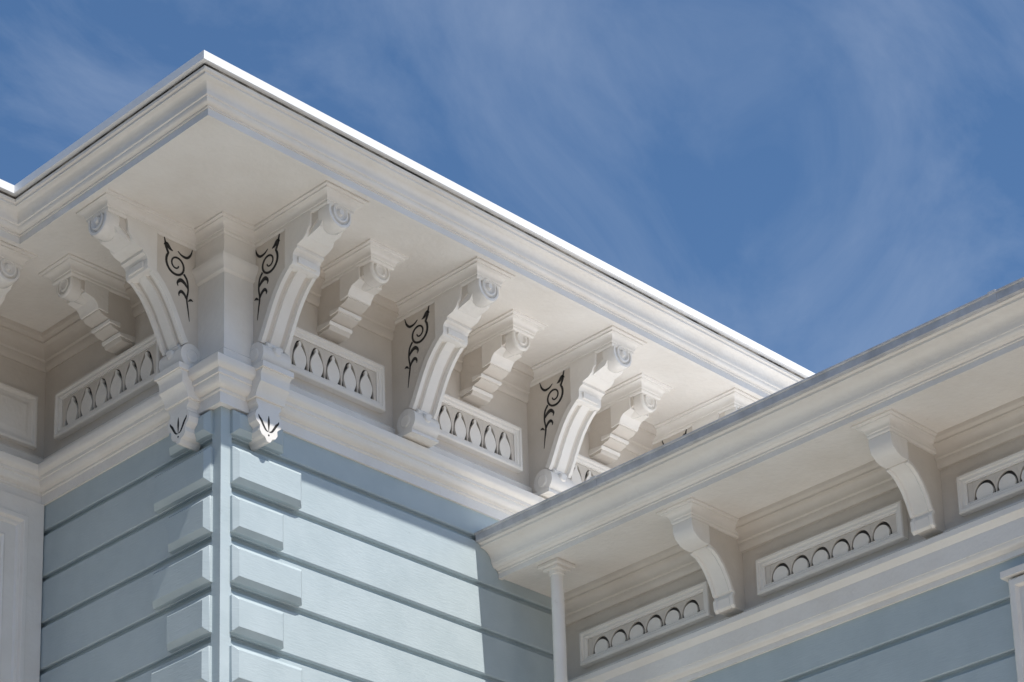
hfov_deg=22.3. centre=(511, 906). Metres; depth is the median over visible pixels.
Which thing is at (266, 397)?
pendant part
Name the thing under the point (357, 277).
bracket part
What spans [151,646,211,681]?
quoin part
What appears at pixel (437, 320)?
bracket part
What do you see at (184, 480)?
quoin part
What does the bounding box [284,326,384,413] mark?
fret panel part
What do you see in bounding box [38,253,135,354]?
bracket part
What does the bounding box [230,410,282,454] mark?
quoin part
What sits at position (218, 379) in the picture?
string band corner
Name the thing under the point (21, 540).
window casing part
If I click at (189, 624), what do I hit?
quoin part
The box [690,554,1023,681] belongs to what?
siding wall
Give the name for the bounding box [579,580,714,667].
frieze panel
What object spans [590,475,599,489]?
gutter joint
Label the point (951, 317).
roof edge
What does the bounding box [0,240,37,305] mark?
bracket part
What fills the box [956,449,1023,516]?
frieze panel
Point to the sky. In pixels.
(822, 182)
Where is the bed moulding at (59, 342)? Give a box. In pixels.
[0,267,656,455]
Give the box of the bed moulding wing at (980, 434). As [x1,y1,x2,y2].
[564,396,1023,625]
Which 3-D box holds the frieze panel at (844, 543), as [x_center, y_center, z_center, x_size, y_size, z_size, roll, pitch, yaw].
[1.617,-1.810,13.190,0.940,0.200,0.056,-18,-24,42]
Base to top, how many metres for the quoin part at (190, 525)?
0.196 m
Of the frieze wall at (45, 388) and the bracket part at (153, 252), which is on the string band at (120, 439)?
the bracket part at (153, 252)
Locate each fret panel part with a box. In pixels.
[54,334,165,440]
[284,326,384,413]
[433,394,522,472]
[567,454,611,485]
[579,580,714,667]
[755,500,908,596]
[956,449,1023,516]
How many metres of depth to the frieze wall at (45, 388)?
14.06 m
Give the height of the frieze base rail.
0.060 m
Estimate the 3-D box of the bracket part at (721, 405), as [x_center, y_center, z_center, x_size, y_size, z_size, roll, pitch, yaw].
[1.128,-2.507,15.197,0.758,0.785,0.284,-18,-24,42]
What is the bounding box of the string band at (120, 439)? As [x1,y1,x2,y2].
[0,389,544,520]
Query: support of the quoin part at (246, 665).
attached to the siding upper wall at (401, 582)
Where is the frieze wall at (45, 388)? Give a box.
[0,302,638,485]
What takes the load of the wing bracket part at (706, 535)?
on the string band wing at (980, 543)
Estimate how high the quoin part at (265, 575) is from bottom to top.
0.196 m
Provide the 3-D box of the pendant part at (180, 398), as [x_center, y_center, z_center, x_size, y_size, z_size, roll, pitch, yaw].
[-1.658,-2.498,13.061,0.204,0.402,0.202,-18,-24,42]
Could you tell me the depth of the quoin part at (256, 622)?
12.74 m
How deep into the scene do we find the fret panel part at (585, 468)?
14.95 m
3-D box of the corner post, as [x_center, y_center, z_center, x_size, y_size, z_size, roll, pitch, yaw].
[-1.458,-3.071,13.147,0.302,0.795,0.272,-18,-24,42]
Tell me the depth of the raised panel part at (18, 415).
14.01 m
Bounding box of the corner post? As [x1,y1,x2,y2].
[192,211,257,365]
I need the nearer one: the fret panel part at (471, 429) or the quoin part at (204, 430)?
the quoin part at (204, 430)
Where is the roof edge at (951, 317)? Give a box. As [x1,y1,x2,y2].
[475,277,1023,542]
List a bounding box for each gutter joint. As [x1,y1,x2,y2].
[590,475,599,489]
[987,289,998,305]
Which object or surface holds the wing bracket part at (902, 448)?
on the string band wing at (980, 543)
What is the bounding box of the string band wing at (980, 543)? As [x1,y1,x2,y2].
[568,499,1023,681]
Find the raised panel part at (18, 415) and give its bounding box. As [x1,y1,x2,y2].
[0,382,37,449]
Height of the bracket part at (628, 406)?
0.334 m
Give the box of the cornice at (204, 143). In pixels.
[0,65,802,424]
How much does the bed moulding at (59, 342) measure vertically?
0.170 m
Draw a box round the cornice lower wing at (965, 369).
[479,292,1023,597]
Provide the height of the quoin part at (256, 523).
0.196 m
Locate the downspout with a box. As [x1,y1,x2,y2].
[537,558,575,681]
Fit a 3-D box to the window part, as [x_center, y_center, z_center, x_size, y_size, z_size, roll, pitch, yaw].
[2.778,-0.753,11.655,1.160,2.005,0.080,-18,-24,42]
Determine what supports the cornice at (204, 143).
on the frieze wall at (45, 388)
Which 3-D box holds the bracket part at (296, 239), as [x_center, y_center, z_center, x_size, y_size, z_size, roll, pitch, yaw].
[-1.074,-3.106,13.069,0.758,0.785,0.284,-18,-24,42]
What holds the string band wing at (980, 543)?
attached to the siding wall at (960, 630)
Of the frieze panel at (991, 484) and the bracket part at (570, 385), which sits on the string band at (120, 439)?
the bracket part at (570, 385)
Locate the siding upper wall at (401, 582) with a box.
[39,432,553,681]
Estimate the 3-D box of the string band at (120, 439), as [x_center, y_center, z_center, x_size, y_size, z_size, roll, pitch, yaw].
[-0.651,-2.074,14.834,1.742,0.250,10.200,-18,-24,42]
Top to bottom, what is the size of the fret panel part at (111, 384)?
0.270 m
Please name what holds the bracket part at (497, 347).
attached to the frieze wall at (45, 388)
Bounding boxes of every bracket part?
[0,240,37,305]
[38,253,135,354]
[73,189,199,371]
[250,180,368,370]
[317,238,408,343]
[391,256,514,447]
[459,309,547,407]
[527,325,646,498]
[589,373,673,464]
[652,387,759,448]
[656,497,745,616]
[851,408,944,538]
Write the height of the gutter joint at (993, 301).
0.062 m
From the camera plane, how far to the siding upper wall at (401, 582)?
13.49 m
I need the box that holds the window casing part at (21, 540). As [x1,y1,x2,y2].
[0,490,43,681]
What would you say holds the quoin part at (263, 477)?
attached to the siding upper wall at (401, 582)
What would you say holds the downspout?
on the pavement
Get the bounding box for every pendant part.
[154,361,200,451]
[246,360,293,450]
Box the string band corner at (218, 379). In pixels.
[188,352,255,414]
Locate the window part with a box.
[1000,563,1023,681]
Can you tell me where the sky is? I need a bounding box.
[0,0,1023,373]
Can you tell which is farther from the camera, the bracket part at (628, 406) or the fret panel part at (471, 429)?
the bracket part at (628, 406)
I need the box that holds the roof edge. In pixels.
[0,50,814,377]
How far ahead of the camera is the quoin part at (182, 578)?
12.84 m
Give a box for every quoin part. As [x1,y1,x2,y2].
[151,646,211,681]
[152,545,212,610]
[154,447,212,512]
[167,595,211,652]
[168,496,212,553]
[169,410,213,457]
[229,594,283,649]
[229,645,301,681]
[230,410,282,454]
[230,446,301,509]
[230,495,283,551]
[230,544,301,606]
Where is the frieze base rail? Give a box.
[0,383,531,492]
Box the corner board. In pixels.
[211,406,231,681]
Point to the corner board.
(221, 542)
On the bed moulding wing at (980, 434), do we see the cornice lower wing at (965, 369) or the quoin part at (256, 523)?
the cornice lower wing at (965, 369)

